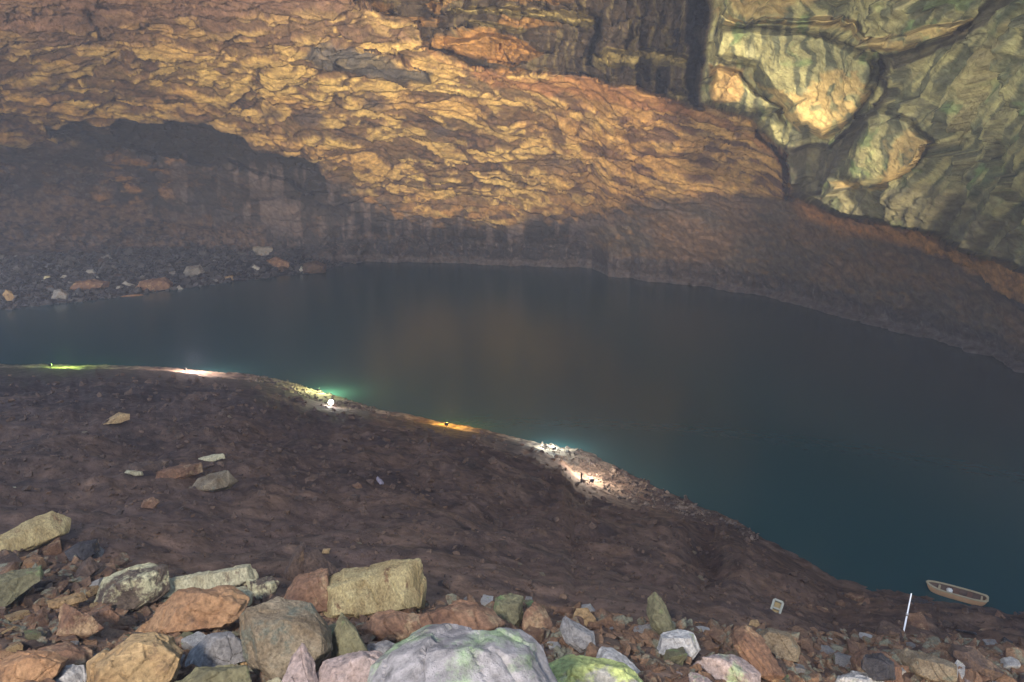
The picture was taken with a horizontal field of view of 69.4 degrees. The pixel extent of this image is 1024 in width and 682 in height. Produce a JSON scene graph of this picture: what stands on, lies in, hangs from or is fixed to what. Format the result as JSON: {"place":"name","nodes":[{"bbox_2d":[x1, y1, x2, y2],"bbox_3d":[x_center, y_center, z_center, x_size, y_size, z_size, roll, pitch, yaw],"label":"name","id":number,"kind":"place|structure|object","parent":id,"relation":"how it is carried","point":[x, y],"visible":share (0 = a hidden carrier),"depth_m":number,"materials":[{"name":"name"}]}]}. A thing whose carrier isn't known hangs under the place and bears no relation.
{"place":"outdoors","nodes":[
{"label":"outdoors","id":0,"kind":"place"},
{"bbox_2d":[0,249,364,309],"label":"beach","id":1,"kind":"structure","parent":0,"point":[248,265],"depth_m":144.83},
{"bbox_2d":[2,289,14,300],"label":"boulder","id":2,"kind":"object","parent":1,"relation":"on","point":[8,295],"visible":0.99,"depth_m":114.06,"materials":[{"name":"stone"}]},
{"bbox_2d":[51,288,68,299],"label":"boulder","id":3,"kind":"object","parent":1,"relation":"on","point":[61,293],"visible":0.85,"depth_m":115.42,"materials":[{"name":"grey stone"}]},
{"bbox_2d":[70,279,109,289],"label":"boulder","id":4,"kind":"object","parent":1,"relation":"on","point":[89,284],"visible":0.88,"depth_m":122.91,"materials":[{"name":"orange stone"}]},
{"bbox_2d":[135,277,172,290],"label":"boulder","id":5,"kind":"object","parent":1,"relation":"on","point":[162,283],"visible":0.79,"depth_m":125.29,"materials":[{"name":"orange stone"}]},
{"bbox_2d":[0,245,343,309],"bbox_3d":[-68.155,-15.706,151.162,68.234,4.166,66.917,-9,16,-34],"label":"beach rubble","id":6,"kind":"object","parent":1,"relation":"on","point":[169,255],"visible":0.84,"depth_m":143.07,"materials":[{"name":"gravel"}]},
{"bbox_2d":[183,265,204,276],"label":"boulder","id":7,"kind":"object","parent":1,"relation":"on","point":[191,271],"visible":0.82,"depth_m":139.36,"materials":[{"name":"grey stone"}]},
{"bbox_2d":[253,246,272,255],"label":"boulder","id":8,"kind":"object","parent":1,"relation":"on","point":[261,251],"visible":0.81,"depth_m":166.50,"materials":[{"name":"grey stone"}]},
{"bbox_2d":[267,257,289,268],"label":"boulder","id":9,"kind":"object","parent":1,"relation":"on","point":[276,261],"visible":0.84,"depth_m":149.86,"materials":[{"name":"orange stone"}]},
{"bbox_2d":[302,260,325,273],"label":"boulder","id":10,"kind":"object","parent":1,"relation":"on","point":[313,267],"visible":0.95,"depth_m":146.51,"materials":[{"name":"brown stone"}]},
{"bbox_2d":[0,0,1023,372],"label":"cave wall","id":11,"kind":"structure","parent":0,"point":[858,160],"depth_m":99.76,"materials":[{"name":"stone"}]},
{"bbox_2d":[0,261,1023,614],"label":"water","id":12,"kind":"structure","parent":0,"point":[870,457],"depth_m":72.55,"materials":[{"name":"teal liquid"}]},
{"bbox_2d":[926,580,988,605],"bbox_3d":[21.380,12.205,35.603,2.621,0.558,0.892,9,16,34],"label":"rowing boat","id":13,"kind":"object","parent":12,"relation":"on","point":[965,595],"visible":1,"depth_m":35.48,"materials":[{"name":"beige paint"}]},
{"bbox_2d":[0,364,1023,681],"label":"mud slope","id":14,"kind":"structure","parent":0,"point":[326,514],"depth_m":26.12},
{"bbox_2d":[0,651,13,657],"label":"stone","id":15,"kind":"object","parent":14,"relation":"on","point":[3,654],"visible":0.18,"depth_m":7.35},
{"bbox_2d":[0,553,22,565],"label":"stone","id":16,"kind":"object","parent":14,"relation":"on","point":[12,557],"visible":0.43,"depth_m":12.37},
{"bbox_2d":[5,641,22,651],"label":"stone","id":17,"kind":"object","parent":14,"relation":"on","point":[15,646],"visible":0.53,"depth_m":7.66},
{"bbox_2d":[4,610,30,621],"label":"stone","id":18,"kind":"object","parent":14,"relation":"on","point":[15,616],"visible":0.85,"depth_m":9.71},
{"bbox_2d":[0,565,43,606],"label":"boulder","id":19,"kind":"object","parent":14,"relation":"on","point":[14,584],"visible":1,"depth_m":10.83,"materials":[{"name":"grey stone"}]},
{"bbox_2d":[20,639,44,649],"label":"stone","id":20,"kind":"object","parent":14,"relation":"on","point":[34,644],"visible":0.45,"depth_m":7.91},
{"bbox_2d":[23,594,41,606],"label":"stone","id":21,"kind":"object","parent":14,"relation":"on","point":[29,600],"visible":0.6,"depth_m":10.93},
{"bbox_2d":[24,629,41,639],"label":"stone","id":22,"kind":"object","parent":14,"relation":"on","point":[32,634],"visible":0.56,"depth_m":8.47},
{"bbox_2d":[22,557,46,568],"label":"stone","id":23,"kind":"object","parent":14,"relation":"on","point":[29,562],"visible":0.63,"depth_m":12.53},
{"bbox_2d":[0,650,69,681],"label":"boulder","id":24,"kind":"object","parent":14,"relation":"on","point":[35,665],"visible":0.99,"depth_m":6.58,"materials":[{"name":"orange stone"}]},
{"bbox_2d":[0,511,70,551],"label":"boulder","id":25,"kind":"object","parent":14,"relation":"on","point":[38,531],"visible":0.91,"depth_m":14.05,"materials":[{"name":"yellow stone"}]},
{"bbox_2d":[34,580,52,588],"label":"stone","id":26,"kind":"object","parent":14,"relation":"on","point":[42,584],"visible":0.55,"depth_m":11.61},
{"bbox_2d":[42,536,61,554],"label":"stone","id":27,"kind":"object","parent":14,"relation":"on","point":[54,547],"visible":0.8,"depth_m":14.03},
{"bbox_2d":[56,580,68,592],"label":"stone","id":28,"kind":"object","parent":14,"relation":"on","point":[62,586],"visible":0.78,"depth_m":11.51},
{"bbox_2d":[38,641,93,667],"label":"boulder","id":29,"kind":"object","parent":14,"relation":"on","point":[77,655],"visible":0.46,"depth_m":7.55,"materials":[{"name":"orange stone"}]},
{"bbox_2d":[47,592,87,609],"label":"boulder","id":30,"kind":"object","parent":14,"relation":"on","point":[73,599],"visible":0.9,"depth_m":10.83,"materials":[{"name":"stone"}]},
{"bbox_2d":[55,664,86,681],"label":"boulder","id":31,"kind":"object","parent":14,"relation":"on","point":[72,673],"visible":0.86,"depth_m":6.83,"materials":[{"name":"grey stone"}]},
{"bbox_2d":[56,603,103,639],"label":"boulder","id":32,"kind":"object","parent":14,"relation":"on","point":[81,625],"visible":0.95,"depth_m":8.49,"materials":[{"name":"orange stone"}]},
{"bbox_2d":[64,539,100,560],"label":"boulder","id":33,"kind":"object","parent":14,"relation":"on","point":[83,550],"visible":0.92,"depth_m":13.78,"materials":[{"name":"stone"}]},
{"bbox_2d":[74,556,100,577],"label":"boulder","id":34,"kind":"object","parent":14,"relation":"on","point":[90,566],"visible":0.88,"depth_m":12.40,"materials":[{"name":"brown stone"}]},
{"bbox_2d":[85,585,98,596],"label":"stone","id":35,"kind":"object","parent":14,"relation":"on","point":[92,591],"visible":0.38,"depth_m":11.73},
{"bbox_2d":[89,577,103,586],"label":"stone","id":36,"kind":"object","parent":14,"relation":"on","point":[96,582],"visible":0.48,"depth_m":12.07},
{"bbox_2d":[87,606,119,624],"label":"boulder","id":37,"kind":"object","parent":14,"relation":"on","point":[102,615],"visible":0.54,"depth_m":9.54,"materials":[{"name":"orange stone"}]},
{"bbox_2d":[103,412,129,424],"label":"boulder","id":38,"kind":"object","parent":14,"relation":"on","point":[119,417],"visible":0.99,"depth_m":33.33,"materials":[{"name":"stone"}]},
{"bbox_2d":[113,625,128,630],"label":"stone","id":39,"kind":"object","parent":14,"relation":"on","point":[125,628],"visible":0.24,"depth_m":9.51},
{"bbox_2d":[94,562,170,610],"bbox_3d":[-5.825,3.814,11.332,1.003,0.708,0.882,-12,18,-43],"label":"boulder","id":40,"kind":"object","parent":14,"relation":"on","point":[137,587],"visible":0.9,"depth_m":11.08,"materials":[{"name":"beige stone"}]},
{"bbox_2d":[125,470,143,475],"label":"boulder","id":41,"kind":"object","parent":14,"relation":"on","point":[134,473],"visible":1,"depth_m":23.40,"materials":[{"name":"beige stone"}]},
{"bbox_2d":[86,632,182,681],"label":"boulder","id":42,"kind":"object","parent":14,"relation":"on","point":[148,657],"visible":1,"depth_m":6.77,"materials":[{"name":"stone"}]},
{"bbox_2d":[140,606,150,615],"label":"stone","id":43,"kind":"object","parent":14,"relation":"on","point":[145,611],"visible":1,"depth_m":10.88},
{"bbox_2d":[129,460,168,471],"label":"boulder","id":44,"kind":"object","parent":14,"relation":"on","point":[154,466],"visible":0.73,"depth_m":24.85,"materials":[{"name":"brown stone"}]},
{"bbox_2d":[141,497,159,508],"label":"boulder","id":45,"kind":"object","parent":14,"relation":"on","point":[152,502],"visible":1,"depth_m":19.12,"materials":[{"name":"orange stone"}]},
{"bbox_2d":[168,567,186,574],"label":"stone","id":46,"kind":"object","parent":14,"relation":"on","point":[173,570],"visible":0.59,"depth_m":13.80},
{"bbox_2d":[155,462,202,478],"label":"boulder","id":47,"kind":"object","parent":14,"relation":"on","point":[182,471],"visible":0.79,"depth_m":23.73,"materials":[{"name":"orange stone"}]},
{"bbox_2d":[135,585,249,634],"bbox_3d":[-4.167,3.578,9.696,1.335,0.777,1.103,-10,16,-36],"label":"boulder","id":48,"kind":"object","parent":14,"relation":"on","point":[192,609],"visible":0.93,"depth_m":9.46,"materials":[{"name":"orange stone"}]},
{"bbox_2d":[181,631,205,649],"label":"stone","id":49,"kind":"object","parent":14,"relation":"on","point":[190,642],"visible":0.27,"depth_m":8.71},
{"bbox_2d":[162,564,258,598],"bbox_3d":[-4.940,3.940,12.010,1.564,0.463,0.483,-6,14,-24],"label":"boulder","id":50,"kind":"object","parent":14,"relation":"on","point":[236,576],"visible":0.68,"depth_m":11.94,"materials":[{"name":"beige stone"}]},
{"bbox_2d":[198,453,224,460],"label":"boulder","id":51,"kind":"object","parent":14,"relation":"on","point":[214,457],"visible":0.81,"depth_m":27.96,"materials":[{"name":"beige stone"}]},
{"bbox_2d":[175,664,251,681],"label":"boulder","id":52,"kind":"object","parent":14,"relation":"on","point":[228,673],"visible":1,"depth_m":6.80,"materials":[{"name":"beige stone"}]},
{"bbox_2d":[189,470,237,491],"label":"boulder","id":53,"kind":"object","parent":14,"relation":"on","point":[219,481],"visible":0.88,"depth_m":23.26,"materials":[{"name":"stone"}]},
{"bbox_2d":[185,631,244,666],"bbox_3d":[-3.270,3.426,8.132,0.670,0.501,0.561,-8,15,-31],"label":"boulder","id":54,"kind":"object","parent":14,"relation":"on","point":[216,649],"visible":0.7,"depth_m":7.99,"materials":[{"name":"grey stone"}]},
{"bbox_2d":[236,586,253,605],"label":"boulder","id":55,"kind":"object","parent":14,"relation":"on","point":[247,591],"visible":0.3,"depth_m":10.56,"materials":[{"name":"beige stone"}]},
{"bbox_2d":[246,576,279,599],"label":"boulder","id":56,"kind":"object","parent":14,"relation":"on","point":[259,588],"visible":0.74,"depth_m":11.82,"materials":[{"name":"beige stone"}]},
{"bbox_2d":[239,596,332,679],"bbox_3d":[-2.298,3.116,7.525,0.968,0.880,0.994,0,13,0],"label":"boulder","id":57,"kind":"object","parent":14,"relation":"on","point":[276,632],"visible":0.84,"depth_m":7.27,"materials":[{"name":"stone"}]},
{"bbox_2d":[283,542,305,580],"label":"boulder","id":58,"kind":"object","parent":14,"relation":"on","point":[294,567],"visible":0.64,"depth_m":13.78,"materials":[{"name":"brown stone"}]},
{"bbox_2d":[282,643,318,681],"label":"boulder","id":59,"kind":"object","parent":14,"relation":"on","point":[301,666],"visible":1,"depth_m":6.37,"materials":[{"name":"pink stone"}]},
{"bbox_2d":[284,568,328,611],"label":"boulder","id":60,"kind":"object","parent":14,"relation":"on","point":[310,587],"visible":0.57,"depth_m":11.32,"materials":[{"name":"orange stone"}]},
{"bbox_2d":[303,545,338,576],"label":"boulder","id":61,"kind":"object","parent":14,"relation":"on","point":[315,559],"visible":0.71,"depth_m":13.86,"materials":[{"name":"brown stone"}]},
{"bbox_2d":[316,650,382,681],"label":"boulder","id":62,"kind":"object","parent":14,"relation":"on","point":[352,667],"visible":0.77,"depth_m":6.43,"materials":[{"name":"pink stone"}]},
{"bbox_2d":[323,558,426,617],"bbox_3d":[-2.187,3.965,11.713,1.692,0.925,1.081,-3,13,-14],"label":"boulder","id":63,"kind":"object","parent":14,"relation":"on","point":[393,584],"visible":0.81,"depth_m":11.41,"materials":[{"name":"yellow stone"}]},
{"bbox_2d":[367,640,394,653],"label":"boulder","id":64,"kind":"object","parent":14,"relation":"on","point":[383,647],"visible":0.4,"depth_m":8.21,"materials":[{"name":"grey stone"}]},
{"bbox_2d":[361,609,421,642],"bbox_3d":[-1.611,3.944,10.170,0.898,0.536,0.661,0,13,0],"label":"boulder","id":65,"kind":"object","parent":14,"relation":"on","point":[397,626],"visible":0.82,"depth_m":9.94,"materials":[{"name":"orange stone"}]},
{"bbox_2d":[367,623,557,681],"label":"boulder","id":66,"kind":"object","parent":14,"relation":"on","point":[446,652],"visible":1,"depth_m":5.35,"materials":[{"name":"grey stone"}]},
{"bbox_2d":[419,599,505,630],"bbox_3d":[-0.744,3.952,10.323,1.311,0.600,0.689,0,13,0],"label":"boulder","id":67,"kind":"object","parent":14,"relation":"on","point":[472,615],"visible":0.6,"depth_m":10.13,"materials":[{"name":"orange stone"}]},
{"bbox_2d":[480,595,493,605],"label":"stone","id":68,"kind":"object","parent":14,"relation":"on","point":[485,600],"visible":0.72,"depth_m":13.27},
{"bbox_2d":[496,540,506,548],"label":"stone","id":69,"kind":"object","parent":14,"relation":"on","point":[502,544],"visible":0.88,"depth_m":19.71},
{"bbox_2d":[250,374,758,539],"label":"shore rubble","id":70,"kind":"object","parent":14,"relation":"on","point":[582,464],"visible":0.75,"depth_m":47.91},
{"bbox_2d":[0,549,1023,681],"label":"rubble","id":71,"kind":"object","parent":14,"relation":"on","point":[629,638],"visible":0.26,"depth_m":12.37,"materials":[{"name":"stone"}]},
{"bbox_2d":[331,613,367,657],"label":"boulder","id":72,"kind":"object","parent":71,"relation":"on","point":[346,638],"visible":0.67,"depth_m":7.74,"materials":[{"name":"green stone"}]},
{"bbox_2d":[493,593,523,626],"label":"boulder","id":73,"kind":"object","parent":71,"relation":"on","point":[508,607],"visible":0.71,"depth_m":11.44,"materials":[{"name":"green stone"}]},
{"bbox_2d":[646,592,675,634],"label":"boulder","id":74,"kind":"object","parent":71,"relation":"on","point":[659,618],"visible":0.88,"depth_m":12.12,"materials":[{"name":"green stone"}]},
{"bbox_2d":[0,373,1023,631],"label":"grit","id":75,"kind":"object","parent":14,"relation":"on","point":[420,495],"visible":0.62,"depth_m":25.57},
{"bbox_2d":[523,626,544,642],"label":"stone","id":76,"kind":"object","parent":14,"relation":"on","point":[536,634],"visible":0.51,"depth_m":10.71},
{"bbox_2d":[522,601,552,629],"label":"boulder","id":77,"kind":"object","parent":14,"relation":"on","point":[536,615],"visible":0.72,"depth_m":11.29,"materials":[{"name":"orange stone"}]},
{"bbox_2d":[547,641,561,649],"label":"stone","id":78,"kind":"object","parent":14,"relation":"on","point":[554,645],"visible":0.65,"depth_m":10.20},
{"bbox_2d":[558,607,574,614],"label":"stone","id":79,"kind":"object","parent":14,"relation":"on","point":[564,610],"visible":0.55,"depth_m":13.75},
{"bbox_2d":[560,616,595,652],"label":"boulder","id":80,"kind":"object","parent":14,"relation":"on","point":[579,637],"visible":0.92,"depth_m":10.11,"materials":[{"name":"grey stone"}]},
{"bbox_2d":[573,608,596,625],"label":"boulder","id":81,"kind":"object","parent":14,"relation":"on","point":[586,615],"visible":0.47,"depth_m":13.06,"materials":[{"name":"stone"}]},
{"bbox_2d":[581,604,594,611],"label":"stone","id":82,"kind":"object","parent":14,"relation":"on","point":[589,607],"visible":0.46,"depth_m":14.56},
{"bbox_2d":[549,654,642,681],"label":"boulder","id":83,"kind":"object","parent":14,"relation":"on","point":[573,668],"visible":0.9,"depth_m":7.47,"materials":[{"name":"stone"}]},
{"bbox_2d":[596,646,640,672],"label":"boulder","id":84,"kind":"object","parent":14,"relation":"on","point":[609,653],"visible":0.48,"depth_m":9.16,"materials":[{"name":"grey stone"}]},
{"bbox_2d":[633,624,651,632],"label":"stone","id":85,"kind":"object","parent":14,"relation":"on","point":[639,628],"visible":0.53,"depth_m":12.39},
{"bbox_2d":[642,672,656,681],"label":"stone","id":86,"kind":"object","parent":14,"relation":"on","point":[649,677],"visible":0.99,"depth_m":8.89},
{"bbox_2d":[663,647,686,665],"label":"stone","id":87,"kind":"object","parent":14,"relation":"on","point":[677,656],"visible":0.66,"depth_m":10.48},
{"bbox_2d":[668,608,682,620],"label":"stone","id":88,"kind":"object","parent":14,"relation":"on","point":[677,614],"visible":0.22,"depth_m":13.83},
{"bbox_2d":[657,629,700,659],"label":"boulder","id":89,"kind":"object","parent":14,"relation":"on","point":[679,638],"visible":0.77,"depth_m":11.03,"materials":[{"name":"grey stone"}]},
{"bbox_2d":[688,672,711,681],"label":"boulder","id":90,"kind":"object","parent":14,"relation":"on","point":[694,677],"visible":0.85,"depth_m":9.45,"materials":[{"name":"pink stone"}]},
{"bbox_2d":[691,653,760,681],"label":"boulder","id":91,"kind":"object","parent":14,"relation":"on","point":[730,668],"visible":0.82,"depth_m":10.95,"materials":[{"name":"pink stone"}]},
{"bbox_2d":[731,625,784,681],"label":"boulder","id":92,"kind":"object","parent":14,"relation":"on","point":[751,647],"visible":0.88,"depth_m":12.03,"materials":[{"name":"orange stone"}]},
{"bbox_2d":[770,598,783,613],"bbox_3d":[7.255,7.307,20.272,0.295,0.125,0.436,16,57,27],"label":"crate","id":93,"kind":"object","parent":14,"relation":"on","point":[777,606],"visible":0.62,"depth_m":20.27,"materials":[{"name":"plastic"}]},
{"bbox_2d":[758,627,799,661],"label":"boulder","id":94,"kind":"object","parent":14,"relation":"on","point":[783,644],"visible":0.88,"depth_m":15.15,"materials":[{"name":"stone"}]},
{"bbox_2d":[775,658,786,672],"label":"stone","id":95,"kind":"object","parent":14,"relation":"on","point":[781,663],"visible":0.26,"depth_m":14.30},
{"bbox_2d":[794,663,805,673],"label":"stone","id":96,"kind":"object","parent":14,"relation":"on","point":[800,668],"visible":0.45,"depth_m":15.00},
{"bbox_2d":[820,645,834,654],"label":"stone","id":97,"kind":"object","parent":14,"relation":"on","point":[826,649],"visible":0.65,"depth_m":17.11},
{"bbox_2d":[834,652,850,668],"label":"stone","id":98,"kind":"object","parent":14,"relation":"on","point":[842,659],"visible":0.41,"depth_m":16.56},
{"bbox_2d":[845,592,863,601],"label":"stone","id":99,"kind":"object","parent":14,"relation":"on","point":[856,597],"visible":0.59,"depth_m":28.89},
{"bbox_2d":[835,670,883,681],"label":"boulder","id":100,"kind":"object","parent":14,"relation":"on","point":[854,676],"visible":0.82,"depth_m":15.15,"materials":[{"name":"grey stone"}]},
{"bbox_2d":[860,626,873,633],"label":"stone","id":101,"kind":"object","parent":14,"relation":"on","point":[863,629],"visible":0.56,"depth_m":20.73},
{"bbox_2d":[850,649,902,681],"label":"boulder","id":102,"kind":"object","parent":14,"relation":"on","point":[856,658],"visible":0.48,"depth_m":15.92,"materials":[{"name":"orange stone"}]},
{"bbox_2d":[861,653,895,680],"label":"boulder","id":103,"kind":"object","parent":14,"relation":"on","point":[877,666],"visible":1,"depth_m":15.04,"materials":[{"name":"stone"}]},
{"bbox_2d":[875,620,903,641],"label":"stone","id":104,"kind":"object","parent":14,"relation":"on","point":[883,627],"visible":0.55,"depth_m":20.42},
{"bbox_2d":[903,593,911,631],"bbox_3d":[10.990,7.669,20.594,0.080,1.174,0.537,11,17,38],"label":"pole","id":105,"kind":"object","parent":14,"relation":"on","point":[907,614],"visible":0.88,"depth_m":20.59,"materials":[{"name":"metal"}]},
{"bbox_2d":[907,612,929,630],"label":"stone","id":106,"kind":"object","parent":14,"relation":"on","point":[917,619],"visible":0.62,"depth_m":21.70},
{"bbox_2d":[911,597,927,603],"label":"stone","id":107,"kind":"object","parent":14,"relation":"on","point":[919,600],"visible":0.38,"depth_m":32.76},
{"bbox_2d":[898,648,957,681],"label":"boulder","id":108,"kind":"object","parent":14,"relation":"on","point":[923,665],"visible":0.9,"depth_m":16.39,"materials":[{"name":"stone"}]},
{"bbox_2d":[955,659,964,678],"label":"stone","id":109,"kind":"object","parent":14,"relation":"on","point":[958,663],"visible":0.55,"depth_m":17.11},
{"bbox_2d":[948,643,1004,680],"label":"boulder","id":110,"kind":"object","parent":14,"relation":"on","point":[972,657],"visible":0.88,"depth_m":17.44,"materials":[{"name":"brown stone"}]},
{"bbox_2d":[982,639,997,644],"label":"stone","id":111,"kind":"object","parent":14,"relation":"on","point":[989,641],"visible":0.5,"depth_m":23.50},
{"bbox_2d":[1000,657,1020,669],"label":"stone","id":112,"kind":"object","parent":14,"relation":"on","point":[1009,662],"visible":0.59,"depth_m":17.75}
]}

